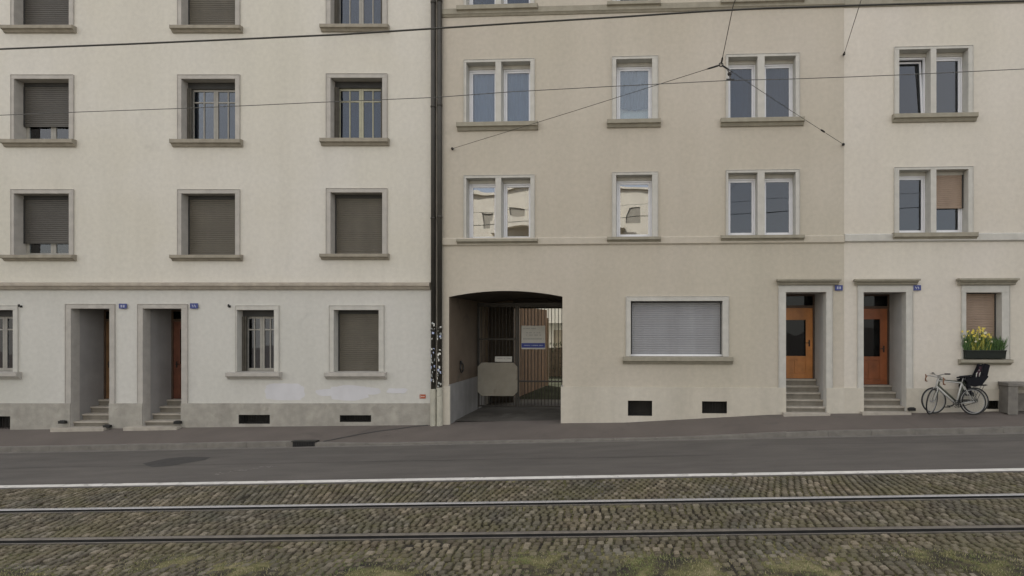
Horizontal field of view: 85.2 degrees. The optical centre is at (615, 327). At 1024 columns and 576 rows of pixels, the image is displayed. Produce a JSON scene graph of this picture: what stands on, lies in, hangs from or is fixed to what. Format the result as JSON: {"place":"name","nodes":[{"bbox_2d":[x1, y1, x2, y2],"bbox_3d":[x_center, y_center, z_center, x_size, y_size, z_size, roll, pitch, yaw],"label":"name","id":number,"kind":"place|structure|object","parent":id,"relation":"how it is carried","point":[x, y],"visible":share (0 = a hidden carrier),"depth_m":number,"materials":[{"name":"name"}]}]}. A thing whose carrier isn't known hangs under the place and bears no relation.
{"place":"outdoors","nodes":[
{"label":"outdoors","id":0,"kind":"place"},
{"bbox_2d":[455,399,560,420],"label":"passage floor","id":1,"kind":"structure","parent":0,"point":[514,413],"depth_m":16.41,"materials":[{"name":"concrete"}]},
{"bbox_2d":[0,472,1023,575],"bbox_3d":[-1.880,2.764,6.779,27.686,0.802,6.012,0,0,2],"label":"cobble paving","id":2,"kind":"structure","parent":0,"point":[349,521],"depth_m":7.72,"materials":[{"name":"grey stone"}]},
{"bbox_2d":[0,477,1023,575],"bbox_3d":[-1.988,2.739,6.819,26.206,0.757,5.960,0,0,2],"label":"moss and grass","id":3,"kind":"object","parent":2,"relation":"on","point":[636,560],"visible":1,"depth_m":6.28,"materials":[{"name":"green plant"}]},
{"bbox_2d":[0,525,1023,545],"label":"tram rail","id":4,"kind":"object","parent":2,"relation":"on","point":[533,534],"visible":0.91,"depth_m":7.20,"materials":[{"name":"metal"}]},
{"bbox_2d":[0,493,1023,514],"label":"tram rail","id":5,"kind":"object","parent":2,"relation":"on","point":[816,499],"visible":0.81,"depth_m":8.49,"materials":[{"name":"metal"}]},
{"bbox_2d":[0,434,1023,488],"bbox_3d":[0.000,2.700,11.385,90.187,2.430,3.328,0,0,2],"label":"road","id":6,"kind":"structure","parent":0,"point":[997,451],"depth_m":11.24,"materials":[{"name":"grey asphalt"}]},
{"bbox_2d":[143,457,209,466],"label":"asphalt repair","id":7,"kind":"structure","parent":6,"relation":"on","point":[170,461],"depth_m":12.05,"materials":[{"name":"grey asphalt"}]},
{"bbox_2d":[0,0,435,442],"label":"apartment building","id":8,"kind":"structure","parent":6,"relation":"on","point":[290,249],"depth_m":14.80,"materials":[{"name":"beige paint"}]},
{"bbox_2d":[0,305,21,378],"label":"window","id":9,"kind":"structure","parent":8,"relation":"in","point":[9,314],"depth_m":15.04,"materials":[{"name":"stone"}]},
{"bbox_2d":[0,0,76,33],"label":"window","id":10,"kind":"structure","parent":8,"relation":"in","point":[26,16],"depth_m":15.01,"materials":[{"name":"grey stone"}]},
{"bbox_2d":[0,74,76,146],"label":"window","id":11,"kind":"structure","parent":8,"relation":"in","point":[30,94],"depth_m":15.02,"materials":[{"name":"grey stone"}]},
{"bbox_2d":[0,189,76,260],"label":"window","id":12,"kind":"structure","parent":8,"relation":"in","point":[41,220],"depth_m":15.03,"materials":[{"name":"grey plastic"}]},
{"bbox_2d":[119,304,126,308],"bbox_3d":[-13.291,-0.567,14.763,0.211,0.134,0.014,0,0,0],"label":"house number plate","id":13,"kind":"object","parent":8,"relation":"attached to","point":[122,306],"visible":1,"depth_m":14.76,"materials":[{"name":"blue metal"}]},
{"bbox_2d":[190,303,197,308],"bbox_3d":[-11.370,-0.571,14.763,0.211,0.144,0.014,0,0,0],"label":"house number plate","id":14,"kind":"object","parent":8,"relation":"attached to","point":[193,305],"visible":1,"depth_m":14.76,"materials":[{"name":"blue metal"}]},
{"bbox_2d":[169,0,242,33],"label":"window","id":15,"kind":"structure","parent":8,"relation":"in","point":[193,16],"depth_m":15.03,"materials":[{"name":"grey stone"}]},
{"bbox_2d":[169,74,242,146],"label":"window","id":16,"kind":"structure","parent":8,"relation":"in","point":[216,126],"depth_m":15.01,"materials":[{"name":"grey glass"}]},
{"bbox_2d":[169,189,242,260],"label":"window","id":17,"kind":"structure","parent":8,"relation":"in","point":[208,220],"depth_m":15.03,"materials":[{"name":"grey stone"}]},
{"bbox_2d":[225,305,281,378],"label":"window","id":18,"kind":"structure","parent":8,"relation":"in","point":[257,327],"depth_m":14.98,"materials":[{"name":"stone"}]},
{"bbox_2d":[319,0,389,31],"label":"window","id":19,"kind":"structure","parent":8,"relation":"in","point":[341,15],"depth_m":14.97,"materials":[{"name":"grey glass"}]},
{"bbox_2d":[319,73,389,145],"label":"window","id":20,"kind":"structure","parent":8,"relation":"in","point":[348,123],"depth_m":15.01,"materials":[{"name":"grey glass"}]},
{"bbox_2d":[319,188,389,259],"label":"window","id":21,"kind":"structure","parent":8,"relation":"in","point":[356,218],"depth_m":15.03,"materials":[{"name":"grey stone"}]},
{"bbox_2d":[324,305,386,378],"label":"window","id":22,"kind":"structure","parent":8,"relation":"in","point":[356,332],"depth_m":15.03,"materials":[{"name":"plastic"}]},
{"bbox_2d":[420,394,425,398],"bbox_3d":[-5.206,1.877,14.792,0.160,0.110,0.010,0,0,0],"label":"marker plate","id":23,"kind":"object","parent":8,"relation":"attached to","point":[422,396],"visible":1,"depth_m":14.79,"materials":[{"name":"metal"}]},
{"bbox_2d":[0,426,1023,451],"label":"kerb","id":24,"kind":"structure","parent":6,"relation":"on","point":[819,433],"depth_m":13.13,"materials":[{"name":"stone"}]},
{"bbox_2d":[291,440,318,446],"bbox_3d":[-7.561,2.837,13.351,0.592,0.135,0.172,0,0,0],"label":"gully inlet","id":25,"kind":"object","parent":24,"relation":"in","point":[303,443],"visible":1,"depth_m":13.27,"materials":[{"name":"metal"}]},
{"bbox_2d":[0,468,1023,487],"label":"lane line","id":26,"kind":"object","parent":6,"relation":"on","point":[539,477],"visible":1,"depth_m":9.95,"materials":[{"name":"paint"}]},
{"bbox_2d":[0,433,1023,453],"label":"gutter","id":27,"kind":"object","parent":6,"relation":"on","point":[517,443],"visible":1,"depth_m":13.01,"materials":[{"name":"stone"}]},
{"bbox_2d":[436,0,844,438],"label":"apartment building","id":28,"kind":"structure","parent":6,"relation":"on","point":[676,250],"depth_m":14.59,"materials":[{"name":"paint"}]},
{"bbox_2d":[456,0,537,11],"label":"window","id":29,"kind":"structure","parent":28,"relation":"in","point":[469,5],"depth_m":14.63,"materials":[{"name":"stone"}]},
{"bbox_2d":[456,58,537,130],"bbox_3d":[-3.147,-6.245,14.853,2.187,1.930,0.550,0,0,3],"label":"window","id":30,"kind":"structure","parent":28,"relation":"in","point":[508,111],"depth_m":14.96,"materials":[{"name":"glass"}]},
{"bbox_2d":[456,174,537,243],"bbox_3d":[-3.147,-3.159,14.853,2.187,1.864,0.550,0,0,3],"label":"window","id":31,"kind":"structure","parent":28,"relation":"in","point":[495,206],"depth_m":14.97,"materials":[{"name":"glass"}]},
{"bbox_2d":[477,303,561,408],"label":"passage gate","id":32,"kind":"structure","parent":28,"relation":"attached to","point":[517,306],"depth_m":17.25,"materials":[{"name":"metal"}]},
{"bbox_2d":[478,363,517,395],"bbox_3d":[-3.706,1.643,17.238,1.266,1.050,0.029,0,0,3],"label":"gate board","id":33,"kind":"object","parent":32,"relation":"attached to","point":[497,379],"visible":1,"depth_m":17.23,"materials":[{"name":"beige metal"}]},
{"bbox_2d":[495,356,511,361],"bbox_3d":[-3.518,1.008,17.231,0.540,0.170,0.014,0,0,3],"label":"gate notice","id":34,"kind":"object","parent":32,"relation":"attached to","point":[503,358],"visible":1,"depth_m":17.23,"materials":[{"name":"white plastic"}]},
{"bbox_2d":[521,326,544,348],"bbox_3d":[-2.571,0.324,17.187,0.755,0.738,0.020,0,0,3],"label":"company sign","id":35,"kind":"object","parent":32,"relation":"attached to","point":[532,337],"visible":1,"depth_m":17.18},
{"bbox_2d":[607,0,660,6],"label":"window","id":36,"kind":"structure","parent":28,"relation":"in","point":[614,3],"depth_m":14.44,"materials":[{"name":"stone"}]},
{"bbox_2d":[607,55,660,127],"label":"window","id":37,"kind":"structure","parent":28,"relation":"in","point":[639,109],"depth_m":14.79,"materials":[{"name":"glass"}]},
{"bbox_2d":[607,171,660,241],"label":"window","id":38,"kind":"structure","parent":28,"relation":"in","point":[634,194],"depth_m":14.81,"materials":[{"name":"glass"}]},
{"bbox_2d":[451,0,844,149],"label":"span wire","id":39,"kind":"object","parent":28,"relation":"attached to","point":[729,74],"visible":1,"depth_m":11.00,"materials":[{"name":"black metal"}]},
{"bbox_2d":[0,69,1020,115],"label":"feeder cable","id":40,"kind":"object","parent":39,"relation":"hanging from","point":[518,91],"visible":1,"depth_m":10.06,"materials":[{"name":"black metal"}]},
{"bbox_2d":[0,0,1023,49],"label":"contact wire","id":41,"kind":"object","parent":39,"relation":"hanging from","point":[823,6],"visible":1,"depth_m":7.84,"materials":[{"name":"black metal"}]},
{"bbox_2d":[623,296,732,363],"bbox_3d":[1.659,0.082,14.636,2.893,1.798,0.550,0,0,3],"label":"window","id":42,"kind":"structure","parent":28,"relation":"in","point":[696,331],"depth_m":14.67,"materials":[{"name":"metal"}]},
{"bbox_2d":[720,0,804,4],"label":"window","id":43,"kind":"structure","parent":28,"relation":"in","point":[723,2],"depth_m":14.30,"materials":[{"name":"stone"}]},
{"bbox_2d":[720,52,804,126],"bbox_3d":[3.866,-6.238,14.537,2.159,1.919,0.550,0,0,3],"label":"window","id":44,"kind":"structure","parent":28,"relation":"in","point":[746,105],"depth_m":14.63,"materials":[{"name":"glass"}]},
{"bbox_2d":[720,169,804,240],"bbox_3d":[3.866,-3.200,14.537,2.159,1.891,0.550,0,0,3],"label":"window","id":45,"kind":"structure","parent":28,"relation":"in","point":[762,204],"depth_m":14.65,"materials":[{"name":"glass"}]},
{"bbox_2d":[835,285,842,290],"bbox_3d":[5.843,-1.027,14.281,0.201,0.140,0.014,0,0,3],"label":"house number plate","id":46,"kind":"object","parent":28,"relation":"attached to","point":[838,287],"visible":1,"depth_m":14.28,"materials":[{"name":"blue metal"}]},
{"bbox_2d":[843,1,860,55],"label":"span wire","id":47,"kind":"object","parent":28,"relation":"attached to","point":[844,53],"visible":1,"depth_m":11.53,"materials":[{"name":"black metal"}]},
{"bbox_2d":[844,0,1023,429],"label":"apartment building","id":48,"kind":"structure","parent":6,"relation":"on","point":[934,186],"depth_m":14.22,"materials":[{"name":"paint"}]},
{"bbox_2d":[913,285,920,290],"bbox_3d":[7.837,-1.020,14.191,0.198,0.139,0.014,0,0,3],"label":"house number plate","id":49,"kind":"object","parent":48,"relation":"attached to","point":[916,287],"visible":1,"depth_m":14.19,"materials":[{"name":"blue metal"}]},
{"bbox_2d":[892,45,978,122],"bbox_3d":[8.275,-6.305,14.339,2.118,1.977,0.551,0,0,3],"label":"window","id":50,"kind":"structure","parent":48,"relation":"in","point":[940,97],"depth_m":14.40,"materials":[{"name":"glass"}]},
{"bbox_2d":[892,166,978,238],"bbox_3d":[8.275,-3.202,14.339,2.118,1.921,0.550,0,0,3],"label":"window","id":51,"kind":"structure","parent":48,"relation":"in","point":[937,202],"depth_m":14.38,"materials":[{"name":"glass"}]},
{"bbox_2d":[961,326,1008,358],"bbox_3d":[9.500,0.397,14.097,1.214,0.842,0.396,0,0,3],"label":"flower box","id":52,"kind":"object","parent":48,"relation":"on","point":[974,345],"visible":1,"depth_m":14.04,"materials":[{"name":"plastic"}]},
{"bbox_2d":[956,278,1019,364],"bbox_3d":[9.585,-0.145,14.257,1.492,2.247,0.595,0,0,3],"label":"window","id":53,"kind":"structure","parent":48,"relation":"in","point":[991,312],"depth_m":14.15,"materials":[{"name":"stone"}]},
{"bbox_2d":[0,411,1023,445],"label":"pavement","id":54,"kind":"structure","parent":0,"point":[497,430],"depth_m":13.88,"materials":[{"name":"grey asphalt"}]},
{"bbox_2d":[324,425,427,441],"bbox_3d":[-6.145,2.720,14.162,2.503,0.172,0.279,0,0,-32],"label":"pavement seam","id":55,"kind":"object","parent":54,"relation":"on","point":[376,431],"visible":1,"depth_m":14.23,"materials":[{"name":"concrete"}]},
{"bbox_2d":[921,363,989,413],"bbox_3d":[8.614,1.562,13.907,1.686,1.276,0.612,0,-5,3],"label":"bicycle","id":56,"kind":"object","parent":54,"relation":"on","point":[979,375],"visible":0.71,"depth_m":13.85,"materials":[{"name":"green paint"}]},
{"bbox_2d":[925,374,985,414],"bbox_3d":[8.355,1.666,13.562,1.590,1.004,0.474,0,0,-9],"label":"bicycle","id":57,"kind":"object","parent":54,"relation":"on","point":[955,403],"visible":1,"depth_m":13.53,"materials":[{"name":"silver metal"}]},
{"bbox_2d":[998,381,1023,414],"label":"stone bench","id":58,"kind":"object","parent":54,"relation":"on","point":[1011,400],"visible":1,"depth_m":13.80,"materials":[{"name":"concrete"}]},
{"bbox_2d":[520,376,560,399],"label":"courtyard","id":59,"kind":"structure","parent":0,"point":[554,391],"depth_m":21.71,"materials":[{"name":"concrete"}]},
{"bbox_2d":[520,309,547,395],"bbox_3d":[-3.320,0.917,21.910,0.135,3.350,4.858,0,0,7],"label":"timber screen","id":60,"kind":"object","parent":59,"relation":"on","point":[537,351],"visible":0.47,"depth_m":22.01,"materials":[{"name":"brown wood"}]},
{"bbox_2d":[549,342,560,375],"bbox_3d":[-2.694,1.669,28.996,6.752,1.969,1.194,0,0,0],"label":"hedge","id":61,"kind":"object","parent":59,"relation":"on","point":[554,361],"visible":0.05,"depth_m":28.72,"materials":[{"name":"green plant"}]},
{"bbox_2d":[543,309,560,347],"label":"house","id":62,"kind":"structure","parent":0,"point":[554,325],"depth_m":36.00,"materials":[{"name":"paint"}]},
{"bbox_2d":[554,330,560,347],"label":"window","id":63,"kind":"structure","parent":62,"relation":"in","point":[555,331],"depth_m":36.06,"materials":[{"name":"grey glass"}]}
]}

